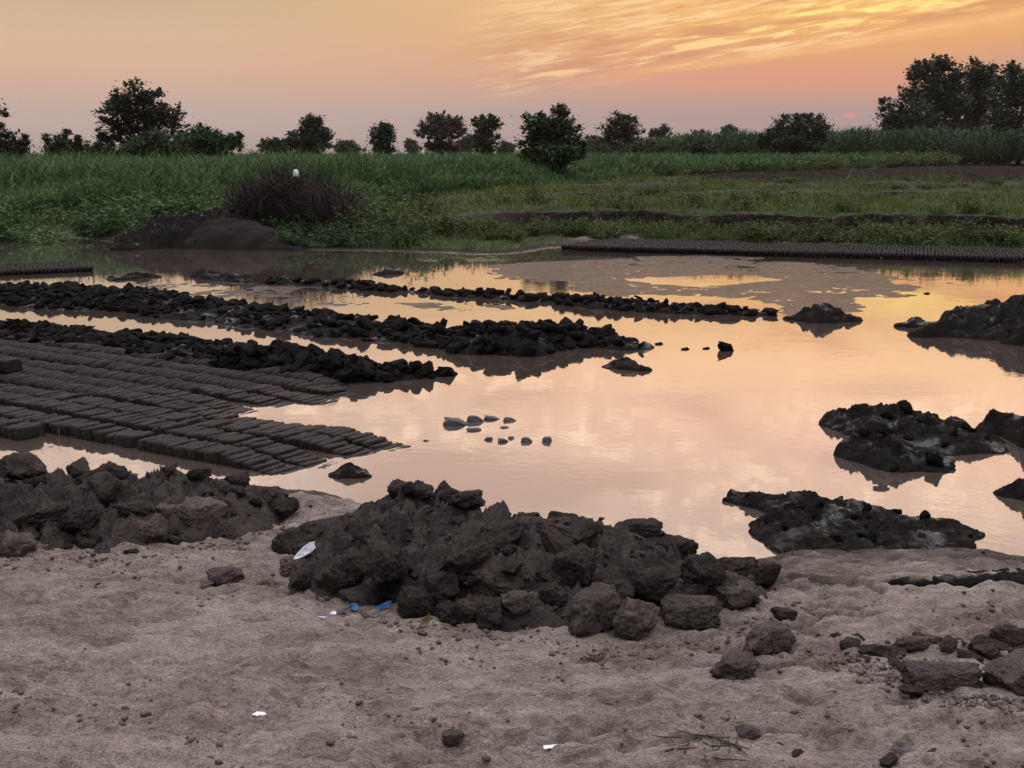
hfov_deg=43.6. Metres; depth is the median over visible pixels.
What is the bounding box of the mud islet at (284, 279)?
[259,276,292,282]
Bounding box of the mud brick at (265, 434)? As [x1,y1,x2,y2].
[263,428,289,437]
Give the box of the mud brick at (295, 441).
[291,432,319,447]
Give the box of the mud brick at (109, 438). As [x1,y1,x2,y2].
[105,428,132,444]
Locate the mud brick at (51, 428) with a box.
[48,419,71,433]
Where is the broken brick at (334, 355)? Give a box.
[327,348,342,369]
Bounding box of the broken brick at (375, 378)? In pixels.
[372,376,379,380]
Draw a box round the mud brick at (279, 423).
[266,421,284,425]
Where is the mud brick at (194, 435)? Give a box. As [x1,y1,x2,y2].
[191,428,219,439]
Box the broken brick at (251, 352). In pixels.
[246,347,256,356]
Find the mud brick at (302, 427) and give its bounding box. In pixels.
[290,424,312,429]
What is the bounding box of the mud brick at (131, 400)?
[126,394,150,403]
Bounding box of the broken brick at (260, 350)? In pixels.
[253,344,267,355]
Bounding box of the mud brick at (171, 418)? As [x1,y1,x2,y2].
[167,412,192,421]
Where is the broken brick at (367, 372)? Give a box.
[361,359,374,378]
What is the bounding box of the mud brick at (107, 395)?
[105,389,132,398]
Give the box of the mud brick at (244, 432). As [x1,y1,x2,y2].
[241,426,263,433]
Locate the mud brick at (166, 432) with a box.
[164,427,182,434]
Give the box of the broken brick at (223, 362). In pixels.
[219,358,235,367]
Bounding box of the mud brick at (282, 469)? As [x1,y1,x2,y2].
[265,465,296,474]
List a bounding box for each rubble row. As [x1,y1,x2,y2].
[0,293,653,356]
[131,340,437,382]
[273,280,776,315]
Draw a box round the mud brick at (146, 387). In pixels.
[133,385,159,391]
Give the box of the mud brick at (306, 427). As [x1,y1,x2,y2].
[295,424,317,429]
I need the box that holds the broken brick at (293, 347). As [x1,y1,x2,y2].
[288,345,298,356]
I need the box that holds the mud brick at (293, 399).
[289,394,310,401]
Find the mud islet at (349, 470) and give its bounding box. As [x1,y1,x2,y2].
[328,462,371,478]
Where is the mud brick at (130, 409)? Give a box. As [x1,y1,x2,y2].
[121,406,147,411]
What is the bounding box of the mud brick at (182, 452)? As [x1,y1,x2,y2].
[179,440,210,458]
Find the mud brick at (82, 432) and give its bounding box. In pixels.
[80,423,105,439]
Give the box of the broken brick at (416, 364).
[409,360,422,367]
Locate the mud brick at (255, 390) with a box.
[252,385,274,394]
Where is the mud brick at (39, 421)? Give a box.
[36,415,61,422]
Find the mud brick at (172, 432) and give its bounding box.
[170,425,198,435]
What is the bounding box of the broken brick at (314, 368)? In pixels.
[308,364,319,371]
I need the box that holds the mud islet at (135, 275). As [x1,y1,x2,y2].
[106,271,161,280]
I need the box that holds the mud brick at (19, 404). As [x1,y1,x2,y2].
[17,397,45,406]
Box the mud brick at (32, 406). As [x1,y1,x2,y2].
[30,399,56,409]
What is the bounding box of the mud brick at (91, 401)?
[81,398,108,404]
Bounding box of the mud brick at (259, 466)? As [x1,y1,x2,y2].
[250,459,280,471]
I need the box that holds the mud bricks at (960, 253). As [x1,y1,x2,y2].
[561,238,1023,261]
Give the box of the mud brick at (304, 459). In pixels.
[291,455,318,464]
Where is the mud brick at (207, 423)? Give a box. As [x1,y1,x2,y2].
[201,419,225,426]
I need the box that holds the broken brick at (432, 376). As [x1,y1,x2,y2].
[427,374,435,378]
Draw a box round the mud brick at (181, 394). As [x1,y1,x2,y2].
[169,391,191,397]
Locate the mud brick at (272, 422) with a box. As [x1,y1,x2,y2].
[260,421,278,426]
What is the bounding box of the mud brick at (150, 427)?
[147,421,175,430]
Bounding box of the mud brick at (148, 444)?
[145,434,175,451]
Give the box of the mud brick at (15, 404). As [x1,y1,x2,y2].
[13,398,36,406]
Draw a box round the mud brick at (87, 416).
[85,410,114,419]
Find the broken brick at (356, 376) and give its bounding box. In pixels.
[346,365,360,382]
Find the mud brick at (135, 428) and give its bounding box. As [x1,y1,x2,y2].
[133,419,158,430]
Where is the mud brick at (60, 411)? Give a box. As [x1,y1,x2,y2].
[57,405,82,415]
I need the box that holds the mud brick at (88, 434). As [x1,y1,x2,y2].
[84,423,115,440]
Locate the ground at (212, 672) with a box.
[0,154,1023,767]
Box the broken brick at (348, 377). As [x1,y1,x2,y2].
[343,365,361,381]
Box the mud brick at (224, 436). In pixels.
[212,432,238,441]
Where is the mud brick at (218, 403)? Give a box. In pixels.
[204,400,229,406]
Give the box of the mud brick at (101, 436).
[97,427,128,443]
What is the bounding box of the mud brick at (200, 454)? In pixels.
[196,443,222,461]
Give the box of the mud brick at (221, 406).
[210,403,235,409]
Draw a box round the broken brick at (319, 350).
[304,343,324,354]
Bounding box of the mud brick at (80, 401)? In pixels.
[74,397,100,404]
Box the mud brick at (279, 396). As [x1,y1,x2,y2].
[276,392,299,399]
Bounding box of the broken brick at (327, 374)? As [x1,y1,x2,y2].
[323,372,332,377]
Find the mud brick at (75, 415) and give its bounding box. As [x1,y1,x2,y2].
[72,408,101,418]
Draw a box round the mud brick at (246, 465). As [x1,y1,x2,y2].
[242,455,273,470]
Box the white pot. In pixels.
[293,169,298,179]
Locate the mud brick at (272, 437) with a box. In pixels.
[268,430,295,443]
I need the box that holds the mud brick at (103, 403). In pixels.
[92,400,116,406]
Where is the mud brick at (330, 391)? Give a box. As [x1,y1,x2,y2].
[322,388,346,395]
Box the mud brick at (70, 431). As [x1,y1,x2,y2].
[69,421,93,436]
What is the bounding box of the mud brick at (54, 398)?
[52,393,74,399]
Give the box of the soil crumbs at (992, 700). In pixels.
[0,520,1023,767]
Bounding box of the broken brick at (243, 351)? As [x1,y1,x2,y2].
[240,346,248,355]
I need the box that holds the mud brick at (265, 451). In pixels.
[262,445,290,454]
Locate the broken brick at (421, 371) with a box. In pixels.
[417,365,433,375]
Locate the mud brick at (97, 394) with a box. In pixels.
[95,387,120,396]
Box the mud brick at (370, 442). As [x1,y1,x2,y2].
[361,436,386,447]
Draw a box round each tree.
[0,98,20,136]
[91,76,192,158]
[172,122,247,157]
[255,134,296,155]
[281,112,338,154]
[332,139,366,154]
[366,120,398,156]
[403,138,423,154]
[413,110,471,153]
[452,133,475,153]
[465,113,505,156]
[495,139,515,153]
[511,103,592,169]
[582,134,601,143]
[593,110,650,156]
[646,123,672,138]
[717,123,740,134]
[752,112,835,154]
[870,91,950,138]
[895,53,976,130]
[942,56,1003,163]
[978,59,1023,164]
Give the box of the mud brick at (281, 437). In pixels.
[277,430,305,443]
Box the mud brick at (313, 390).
[310,385,332,393]
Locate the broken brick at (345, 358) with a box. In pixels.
[341,356,363,365]
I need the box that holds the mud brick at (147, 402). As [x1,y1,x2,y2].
[144,396,168,405]
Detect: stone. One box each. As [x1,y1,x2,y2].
[443,417,468,425]
[466,415,483,421]
[466,427,481,430]
[483,415,499,419]
[498,438,507,441]
[503,417,515,420]
[521,437,532,441]
[542,436,551,441]
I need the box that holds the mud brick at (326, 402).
[315,400,337,404]
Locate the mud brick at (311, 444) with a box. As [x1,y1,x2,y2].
[307,436,330,450]
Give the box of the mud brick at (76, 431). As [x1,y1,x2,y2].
[72,421,99,438]
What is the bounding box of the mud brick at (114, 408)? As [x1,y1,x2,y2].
[108,403,134,411]
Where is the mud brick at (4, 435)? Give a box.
[1,421,30,438]
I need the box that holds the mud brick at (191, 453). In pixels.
[186,442,218,460]
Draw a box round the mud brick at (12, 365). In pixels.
[1,357,22,373]
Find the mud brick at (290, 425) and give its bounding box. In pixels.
[281,423,300,427]
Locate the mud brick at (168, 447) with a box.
[165,438,197,456]
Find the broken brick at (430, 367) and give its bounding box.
[423,360,433,375]
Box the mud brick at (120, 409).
[116,404,141,412]
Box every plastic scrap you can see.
[293,541,315,558]
[348,603,358,610]
[375,601,391,609]
[893,742,914,751]
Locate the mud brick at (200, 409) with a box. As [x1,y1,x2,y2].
[186,407,211,412]
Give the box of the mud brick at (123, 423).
[120,415,148,426]
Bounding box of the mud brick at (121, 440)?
[118,431,144,446]
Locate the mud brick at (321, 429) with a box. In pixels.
[310,426,333,432]
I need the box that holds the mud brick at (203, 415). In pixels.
[199,409,223,418]
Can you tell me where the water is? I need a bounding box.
[0,237,1023,558]
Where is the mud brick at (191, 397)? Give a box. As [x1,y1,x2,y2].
[181,394,202,400]
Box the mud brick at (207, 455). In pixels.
[204,444,232,462]
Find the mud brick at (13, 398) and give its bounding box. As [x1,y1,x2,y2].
[4,394,30,406]
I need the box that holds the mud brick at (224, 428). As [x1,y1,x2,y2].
[219,421,246,432]
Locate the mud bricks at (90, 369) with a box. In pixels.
[0,335,348,420]
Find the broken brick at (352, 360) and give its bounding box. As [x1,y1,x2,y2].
[349,357,356,363]
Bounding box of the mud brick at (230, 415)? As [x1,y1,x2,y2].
[212,413,238,419]
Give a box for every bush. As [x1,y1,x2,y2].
[0,127,35,158]
[0,195,31,234]
[0,220,29,241]
[2,206,30,221]
[4,223,93,243]
[11,203,81,226]
[32,202,86,220]
[38,128,90,157]
[62,208,128,238]
[68,195,138,235]
[71,205,88,220]
[78,190,151,211]
[80,193,154,228]
[84,139,114,156]
[91,192,161,227]
[116,122,194,159]
[133,192,190,220]
[141,190,208,215]
[158,187,212,209]
[175,194,222,211]
[194,192,238,207]
[197,191,238,213]
[250,204,328,237]
[265,214,318,239]
[267,224,313,246]
[276,220,322,236]
[276,231,318,247]
[300,220,366,246]
[302,210,361,230]
[308,211,366,236]
[308,223,348,241]
[322,228,356,238]
[327,179,382,202]
[332,200,395,217]
[333,206,391,236]
[338,208,401,228]
[341,234,385,246]
[348,221,398,243]
[350,189,416,210]
[352,223,398,243]
[353,204,393,221]
[357,183,393,202]
[358,199,403,214]
[369,211,424,228]
[376,207,405,219]
[376,214,420,234]
[378,222,417,246]
[380,202,409,213]
[383,223,433,246]
[386,208,448,226]
[387,204,450,239]
[387,226,421,246]
[389,223,431,242]
[394,217,433,232]
[409,191,448,213]
[416,211,479,235]
[426,226,456,236]
[435,211,461,233]
[447,212,492,234]
[460,214,506,235]
[467,197,491,205]
[468,214,496,227]
[471,231,497,240]
[476,215,510,225]
[476,218,509,234]
[488,191,523,204]
[489,226,511,238]
[492,225,525,241]
[501,222,521,232]
[520,181,555,204]
[520,217,556,234]
[530,193,559,204]
[531,214,553,227]
[543,223,567,233]
[551,224,564,234]
[552,221,573,231]
[557,218,588,237]
[559,216,601,234]
[565,223,597,235]
[575,177,592,183]
[575,217,619,225]
[579,216,618,231]
[584,223,631,239]
[586,137,692,154]
[591,225,612,237]
[595,221,632,233]
[598,225,617,237]
[600,191,648,207]
[610,215,647,232]
[622,196,649,208]
[624,220,669,236]
[633,185,658,193]
[635,229,665,239]
[640,220,671,232]
[641,181,673,192]
[646,217,681,228]
[648,223,664,233]
[651,229,680,238]
[662,190,714,206]
[664,160,688,176]
[667,161,693,175]
[668,214,708,232]
[670,217,699,234]
[674,230,717,240]
[676,159,713,175]
[679,161,712,174]
[680,137,719,154]
[684,190,720,207]
[688,158,717,174]
[692,220,731,237]
[701,229,733,240]
[702,158,748,173]
[708,231,736,240]
[715,188,763,205]
[722,197,752,209]
[724,193,761,209]
[724,222,743,235]
[729,228,756,241]
[732,219,779,240]
[737,220,775,237]
[743,219,785,242]
[743,227,779,241]
[748,186,783,204]
[764,218,810,237]
[764,222,793,233]
[766,161,790,171]
[771,229,790,241]
[773,173,803,182]
[779,224,810,237]
[781,157,811,170]
[787,234,809,242]
[788,154,823,170]
[790,214,842,241]
[796,228,825,242]
[799,155,835,169]
[816,151,857,169]
[818,153,853,169]
[820,194,853,211]
[821,193,850,206]
[822,230,838,241]
[824,226,865,243]
[841,199,879,212]
[842,224,881,242]
[847,215,898,232]
[848,160,867,168]
[851,226,870,236]
[858,160,878,167]
[860,236,884,245]
[865,215,914,241]
[871,235,900,245]
[873,130,947,151]
[875,150,918,166]
[884,180,911,188]
[885,157,901,167]
[885,226,938,244]
[893,175,919,180]
[894,150,924,166]
[895,224,913,234]
[896,160,909,167]
[911,221,943,240]
[912,151,941,166]
[913,224,944,241]
[917,181,938,188]
[917,237,952,245]
[926,150,955,165]
[928,151,957,165]
[928,204,950,213]
[935,221,957,235]
[937,234,970,245]
[942,235,964,243]
[943,225,990,244]
[946,154,966,165]
[947,136,1023,164]
[947,215,995,239]
[948,193,978,207]
[957,198,985,213]
[968,222,1013,243]
[970,224,1018,241]
[977,176,1004,184]
[977,225,1023,247]
[982,205,1007,214]
[988,157,1009,163]
[1002,226,1023,247]
[1003,158,1016,163]
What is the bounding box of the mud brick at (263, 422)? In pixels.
[256,420,273,424]
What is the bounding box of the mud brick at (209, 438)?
[205,432,231,441]
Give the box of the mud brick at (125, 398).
[123,393,147,402]
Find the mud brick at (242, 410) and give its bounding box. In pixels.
[230,408,252,413]
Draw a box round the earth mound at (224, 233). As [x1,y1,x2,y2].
[182,217,305,250]
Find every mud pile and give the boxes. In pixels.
[0,466,303,557]
[288,490,770,631]
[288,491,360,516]
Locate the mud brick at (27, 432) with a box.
[14,423,44,440]
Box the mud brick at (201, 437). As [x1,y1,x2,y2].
[197,429,224,440]
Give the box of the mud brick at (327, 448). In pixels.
[322,441,349,452]
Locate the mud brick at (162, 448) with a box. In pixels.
[158,437,186,454]
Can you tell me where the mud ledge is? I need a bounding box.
[888,568,1023,587]
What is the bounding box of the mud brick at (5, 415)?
[3,410,31,417]
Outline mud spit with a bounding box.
[722,489,985,553]
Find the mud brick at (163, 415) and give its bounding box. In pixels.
[154,412,179,418]
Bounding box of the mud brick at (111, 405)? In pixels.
[103,402,128,408]
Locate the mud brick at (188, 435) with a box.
[183,428,208,438]
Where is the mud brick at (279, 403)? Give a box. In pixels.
[270,402,287,405]
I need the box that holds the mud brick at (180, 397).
[176,394,197,399]
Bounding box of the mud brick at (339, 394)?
[329,391,351,396]
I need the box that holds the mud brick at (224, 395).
[222,389,247,399]
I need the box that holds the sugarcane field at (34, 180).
[0,142,1023,219]
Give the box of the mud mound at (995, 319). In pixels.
[906,294,1023,345]
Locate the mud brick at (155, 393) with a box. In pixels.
[152,389,172,394]
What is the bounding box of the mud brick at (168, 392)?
[158,390,181,395]
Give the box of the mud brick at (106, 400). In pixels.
[85,399,114,404]
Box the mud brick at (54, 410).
[52,403,78,413]
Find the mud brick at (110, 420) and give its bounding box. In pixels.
[108,414,132,423]
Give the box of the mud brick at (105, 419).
[102,411,131,423]
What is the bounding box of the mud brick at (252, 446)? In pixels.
[248,440,273,449]
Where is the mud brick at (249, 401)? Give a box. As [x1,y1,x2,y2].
[246,396,270,403]
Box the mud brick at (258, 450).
[254,443,283,453]
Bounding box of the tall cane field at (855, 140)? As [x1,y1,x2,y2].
[585,122,1023,159]
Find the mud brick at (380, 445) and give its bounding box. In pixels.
[369,441,392,449]
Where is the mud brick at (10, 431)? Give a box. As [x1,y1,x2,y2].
[7,422,38,439]
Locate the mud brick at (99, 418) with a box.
[97,414,113,423]
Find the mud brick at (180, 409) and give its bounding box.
[175,404,200,412]
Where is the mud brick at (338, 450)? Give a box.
[331,444,356,454]
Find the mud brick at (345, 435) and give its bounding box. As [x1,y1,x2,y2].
[338,430,360,440]
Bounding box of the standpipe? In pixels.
[589,198,597,222]
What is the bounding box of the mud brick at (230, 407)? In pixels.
[216,405,241,410]
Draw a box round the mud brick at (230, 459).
[226,450,255,466]
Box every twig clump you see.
[433,747,461,756]
[580,649,610,669]
[652,728,748,766]
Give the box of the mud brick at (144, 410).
[133,407,159,413]
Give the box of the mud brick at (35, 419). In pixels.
[29,413,57,421]
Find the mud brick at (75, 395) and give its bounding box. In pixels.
[57,392,85,400]
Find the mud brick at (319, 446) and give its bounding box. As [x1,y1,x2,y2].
[315,436,344,451]
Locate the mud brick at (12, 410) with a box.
[0,407,26,416]
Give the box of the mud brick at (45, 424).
[42,415,72,432]
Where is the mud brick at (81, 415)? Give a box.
[78,409,107,418]
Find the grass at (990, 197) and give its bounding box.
[0,166,1023,251]
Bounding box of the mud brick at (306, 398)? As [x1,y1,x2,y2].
[295,395,318,402]
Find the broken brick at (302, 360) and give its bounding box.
[292,355,310,369]
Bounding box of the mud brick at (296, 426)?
[284,424,304,428]
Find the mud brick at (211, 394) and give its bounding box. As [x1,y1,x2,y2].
[208,388,228,397]
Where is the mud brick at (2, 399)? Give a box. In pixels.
[0,394,26,405]
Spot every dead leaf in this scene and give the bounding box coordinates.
[418,612,429,626]
[642,655,660,658]
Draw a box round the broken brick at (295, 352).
[289,349,301,354]
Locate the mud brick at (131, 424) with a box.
[128,417,156,430]
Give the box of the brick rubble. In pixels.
[0,276,778,365]
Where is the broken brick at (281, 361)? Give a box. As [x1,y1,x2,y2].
[278,358,287,364]
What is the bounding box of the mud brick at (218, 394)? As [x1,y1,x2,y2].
[215,388,238,399]
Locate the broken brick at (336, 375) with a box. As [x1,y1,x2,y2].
[334,369,344,379]
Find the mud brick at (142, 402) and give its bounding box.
[141,396,165,405]
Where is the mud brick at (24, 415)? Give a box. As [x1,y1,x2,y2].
[13,411,41,418]
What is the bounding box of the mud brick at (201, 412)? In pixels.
[195,409,214,415]
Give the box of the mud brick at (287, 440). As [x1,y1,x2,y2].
[284,432,308,445]
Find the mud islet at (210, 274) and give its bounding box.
[189,268,258,281]
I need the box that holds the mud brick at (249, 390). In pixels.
[246,384,269,393]
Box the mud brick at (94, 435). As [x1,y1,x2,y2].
[92,426,119,441]
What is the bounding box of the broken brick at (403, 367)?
[397,365,409,370]
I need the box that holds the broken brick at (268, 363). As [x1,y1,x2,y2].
[262,361,271,367]
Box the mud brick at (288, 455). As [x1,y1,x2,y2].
[276,450,306,462]
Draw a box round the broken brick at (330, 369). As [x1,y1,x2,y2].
[326,366,337,371]
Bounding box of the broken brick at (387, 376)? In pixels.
[382,372,393,381]
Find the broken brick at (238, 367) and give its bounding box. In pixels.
[232,359,246,369]
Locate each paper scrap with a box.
[252,711,266,715]
[543,744,557,748]
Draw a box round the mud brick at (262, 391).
[259,386,282,394]
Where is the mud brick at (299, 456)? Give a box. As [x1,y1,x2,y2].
[284,452,311,463]
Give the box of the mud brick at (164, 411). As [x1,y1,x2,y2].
[145,409,174,417]
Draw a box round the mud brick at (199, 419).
[179,416,205,425]
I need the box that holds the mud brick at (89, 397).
[68,396,93,402]
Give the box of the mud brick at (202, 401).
[192,397,215,403]
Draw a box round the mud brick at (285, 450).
[269,446,298,459]
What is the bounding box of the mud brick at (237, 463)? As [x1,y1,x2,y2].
[233,453,264,468]
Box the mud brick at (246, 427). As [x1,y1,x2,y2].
[233,423,259,433]
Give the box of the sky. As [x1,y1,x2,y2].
[0,0,1023,153]
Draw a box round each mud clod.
[0,452,46,478]
[0,469,10,477]
[0,476,13,482]
[0,508,7,517]
[0,530,36,558]
[8,513,30,528]
[20,476,45,485]
[23,467,35,477]
[27,500,70,528]
[45,539,73,549]
[57,508,99,531]
[69,457,90,477]
[71,533,101,548]
[73,465,107,484]
[80,530,87,534]
[86,471,121,502]
[99,461,127,480]
[116,500,154,517]
[123,548,138,554]
[136,513,167,542]
[148,488,155,495]
[155,496,229,526]
[160,534,168,542]
[162,475,168,481]
[164,462,177,475]
[167,528,179,534]
[167,534,181,543]
[186,466,211,478]
[199,580,213,587]
[206,565,244,585]
[207,490,213,495]
[218,485,227,494]
[218,495,230,506]
[224,471,250,487]
[225,485,245,496]
[230,511,239,516]
[249,497,263,505]
[256,580,271,585]
[261,487,277,503]
[268,496,299,520]
[271,527,307,554]
[275,489,288,498]
[279,555,305,576]
[290,563,312,589]
[293,538,321,554]
[297,515,343,540]
[313,558,365,593]
[339,578,382,606]
[341,549,374,576]
[343,519,349,530]
[352,509,365,518]
[352,532,366,543]
[357,501,373,508]
[371,546,407,584]
[377,574,415,602]
[380,494,394,501]
[387,479,413,497]
[396,585,434,617]
[401,482,413,494]
[407,565,413,574]
[412,480,433,500]
[424,567,459,604]
[430,598,458,626]
[431,480,453,500]
[435,488,458,503]
[438,529,492,587]
[441,728,464,744]
[448,489,485,509]
[450,516,461,525]
[455,594,485,623]
[463,520,485,531]
[463,576,482,587]
[470,559,525,596]
[472,595,503,630]
[480,525,493,531]
[488,520,529,555]
[500,590,540,615]
[501,555,522,574]
[502,544,517,555]
[522,516,538,532]
[525,512,539,516]
[531,576,570,607]
[535,564,555,581]
[536,516,555,524]
[538,524,574,554]
[539,521,568,534]
[547,511,578,518]
[550,543,597,587]
[556,516,592,522]
[563,519,602,546]
[566,582,623,636]
[590,576,602,584]
[601,565,627,589]
[611,596,660,640]
[614,518,665,536]
[617,579,635,599]
[626,564,677,604]
[631,544,651,554]
[638,539,657,552]
[645,534,698,560]
[658,555,681,577]
[658,593,721,629]
[680,551,726,587]
[700,579,758,608]
[709,650,760,680]
[711,571,759,609]
[717,341,733,350]
[717,557,759,575]
[735,724,760,739]
[742,620,796,654]
[751,562,781,587]
[764,518,773,522]
[770,606,797,620]
[791,749,803,757]
[794,505,805,509]
[815,500,823,507]
[829,534,842,542]
[830,632,842,637]
[839,636,860,648]
[850,514,861,519]
[851,633,864,640]
[856,428,869,436]
[856,533,866,537]
[857,644,889,656]
[859,656,871,662]
[861,503,871,512]
[868,532,876,543]
[875,428,892,434]
[879,410,894,418]
[879,752,898,766]
[881,651,896,657]
[887,657,899,666]
[889,465,900,471]
[890,643,906,657]
[891,509,901,513]
[895,635,934,651]
[897,400,912,414]
[897,661,902,673]
[898,683,923,696]
[900,659,983,692]
[904,435,913,439]
[911,631,923,635]
[916,418,926,424]
[919,510,930,519]
[924,634,942,644]
[925,450,934,455]
[925,452,943,467]
[939,441,949,446]
[939,634,957,653]
[950,428,957,435]
[955,638,966,646]
[956,648,972,657]
[961,424,971,428]
[962,655,983,663]
[966,428,975,432]
[967,634,988,648]
[973,643,1000,659]
[978,638,1010,650]
[981,648,1023,695]
[989,624,1023,647]
[1007,645,1023,653]
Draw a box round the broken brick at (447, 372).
[436,367,455,376]
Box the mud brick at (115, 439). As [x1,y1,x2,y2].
[113,430,141,445]
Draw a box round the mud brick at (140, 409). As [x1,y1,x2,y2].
[127,406,154,413]
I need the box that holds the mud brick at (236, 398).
[232,393,257,401]
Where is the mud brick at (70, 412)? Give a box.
[67,405,96,415]
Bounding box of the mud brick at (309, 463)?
[297,458,326,466]
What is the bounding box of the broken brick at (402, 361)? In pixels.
[379,358,407,365]
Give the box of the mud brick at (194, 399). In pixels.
[186,396,209,402]
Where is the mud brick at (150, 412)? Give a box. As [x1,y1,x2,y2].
[140,408,164,414]
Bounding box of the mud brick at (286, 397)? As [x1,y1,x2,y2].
[283,393,304,400]
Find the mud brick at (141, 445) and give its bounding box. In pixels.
[137,434,164,450]
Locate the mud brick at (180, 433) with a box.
[176,426,206,437]
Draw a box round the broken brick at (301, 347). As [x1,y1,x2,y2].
[297,345,307,349]
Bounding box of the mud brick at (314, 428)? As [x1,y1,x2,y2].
[303,425,326,432]
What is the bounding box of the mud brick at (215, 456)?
[210,446,237,464]
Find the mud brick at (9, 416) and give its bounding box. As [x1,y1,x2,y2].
[7,410,35,418]
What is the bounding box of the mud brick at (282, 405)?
[274,403,292,407]
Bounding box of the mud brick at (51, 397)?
[47,393,70,398]
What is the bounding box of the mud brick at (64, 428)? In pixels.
[60,419,90,436]
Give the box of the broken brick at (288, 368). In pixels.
[278,364,296,373]
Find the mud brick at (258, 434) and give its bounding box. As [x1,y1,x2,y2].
[255,427,282,437]
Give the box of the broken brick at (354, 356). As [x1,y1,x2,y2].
[349,353,357,360]
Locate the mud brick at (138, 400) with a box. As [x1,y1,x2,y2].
[135,395,160,404]
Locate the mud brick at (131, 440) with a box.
[125,431,153,448]
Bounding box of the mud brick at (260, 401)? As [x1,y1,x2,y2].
[252,397,276,404]
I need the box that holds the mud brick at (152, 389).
[141,387,164,392]
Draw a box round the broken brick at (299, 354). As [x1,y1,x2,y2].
[294,350,308,360]
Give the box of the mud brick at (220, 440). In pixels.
[218,434,245,444]
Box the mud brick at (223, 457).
[219,446,250,465]
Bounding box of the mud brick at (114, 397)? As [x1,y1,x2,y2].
[110,391,135,402]
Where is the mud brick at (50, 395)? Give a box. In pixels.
[40,391,67,397]
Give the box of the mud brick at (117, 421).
[113,413,141,425]
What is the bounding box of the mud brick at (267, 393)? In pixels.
[263,388,284,395]
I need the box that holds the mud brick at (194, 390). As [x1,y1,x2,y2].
[191,384,213,393]
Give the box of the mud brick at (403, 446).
[388,445,410,451]
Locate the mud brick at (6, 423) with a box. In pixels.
[0,419,25,437]
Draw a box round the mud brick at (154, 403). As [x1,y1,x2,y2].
[152,397,177,406]
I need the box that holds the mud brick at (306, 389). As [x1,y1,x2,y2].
[304,384,323,392]
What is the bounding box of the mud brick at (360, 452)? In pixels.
[347,449,372,456]
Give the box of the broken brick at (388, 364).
[383,362,394,366]
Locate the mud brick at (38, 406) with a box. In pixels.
[35,400,60,411]
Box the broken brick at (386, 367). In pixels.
[383,365,391,371]
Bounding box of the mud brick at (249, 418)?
[234,417,256,422]
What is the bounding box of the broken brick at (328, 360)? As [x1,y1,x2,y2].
[326,358,331,365]
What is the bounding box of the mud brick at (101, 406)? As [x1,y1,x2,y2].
[97,402,120,408]
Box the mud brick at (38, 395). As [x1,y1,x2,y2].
[34,390,61,397]
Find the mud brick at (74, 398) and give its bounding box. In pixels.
[63,396,86,401]
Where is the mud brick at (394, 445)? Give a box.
[379,442,402,449]
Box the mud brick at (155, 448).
[152,436,180,453]
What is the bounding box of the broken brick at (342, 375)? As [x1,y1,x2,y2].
[337,370,352,380]
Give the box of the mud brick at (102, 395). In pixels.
[101,389,125,397]
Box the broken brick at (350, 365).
[346,362,354,367]
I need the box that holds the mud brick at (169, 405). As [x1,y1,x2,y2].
[162,401,188,408]
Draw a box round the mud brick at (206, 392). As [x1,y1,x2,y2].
[202,387,224,395]
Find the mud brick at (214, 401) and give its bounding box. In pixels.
[200,399,222,405]
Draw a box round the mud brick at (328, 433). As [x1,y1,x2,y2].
[323,426,349,436]
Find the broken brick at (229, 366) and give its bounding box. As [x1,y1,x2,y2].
[225,364,234,369]
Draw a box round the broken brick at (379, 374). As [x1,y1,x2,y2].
[370,371,382,380]
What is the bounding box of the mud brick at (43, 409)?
[40,401,64,413]
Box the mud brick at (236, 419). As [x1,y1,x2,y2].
[230,417,248,420]
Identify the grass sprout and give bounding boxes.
[776,530,802,554]
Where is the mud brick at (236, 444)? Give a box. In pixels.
[233,437,256,446]
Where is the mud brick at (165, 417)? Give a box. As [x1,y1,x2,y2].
[160,412,182,418]
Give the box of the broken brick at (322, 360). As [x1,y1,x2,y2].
[316,355,327,364]
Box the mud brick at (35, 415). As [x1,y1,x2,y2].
[19,412,47,419]
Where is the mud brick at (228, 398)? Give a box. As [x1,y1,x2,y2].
[226,392,247,401]
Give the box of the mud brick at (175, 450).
[172,441,200,457]
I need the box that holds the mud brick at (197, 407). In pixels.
[181,405,206,412]
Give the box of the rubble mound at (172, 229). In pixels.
[109,206,249,250]
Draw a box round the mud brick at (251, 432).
[248,425,275,437]
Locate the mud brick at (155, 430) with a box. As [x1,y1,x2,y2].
[152,422,175,435]
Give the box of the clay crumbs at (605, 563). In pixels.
[1,465,776,637]
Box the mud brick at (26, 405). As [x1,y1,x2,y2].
[23,398,50,409]
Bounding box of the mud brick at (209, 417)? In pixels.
[205,412,228,419]
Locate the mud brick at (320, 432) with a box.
[316,426,341,434]
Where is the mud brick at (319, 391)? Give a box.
[317,387,339,394]
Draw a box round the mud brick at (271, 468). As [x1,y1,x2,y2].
[256,463,285,473]
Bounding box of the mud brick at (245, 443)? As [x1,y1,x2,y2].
[240,437,268,446]
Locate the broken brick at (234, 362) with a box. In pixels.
[228,360,239,364]
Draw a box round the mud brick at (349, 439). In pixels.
[346,432,373,443]
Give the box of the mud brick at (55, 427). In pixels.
[52,418,83,435]
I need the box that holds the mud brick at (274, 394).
[270,391,289,396]
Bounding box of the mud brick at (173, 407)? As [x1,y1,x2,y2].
[169,403,196,409]
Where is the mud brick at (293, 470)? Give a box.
[281,468,302,474]
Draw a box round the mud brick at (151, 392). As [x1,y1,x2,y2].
[146,388,169,394]
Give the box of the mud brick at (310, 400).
[300,397,323,403]
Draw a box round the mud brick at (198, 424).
[192,419,213,426]
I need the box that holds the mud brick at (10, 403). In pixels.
[7,396,36,405]
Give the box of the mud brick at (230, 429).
[227,422,251,432]
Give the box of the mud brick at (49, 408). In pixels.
[46,401,72,414]
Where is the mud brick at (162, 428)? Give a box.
[158,421,187,434]

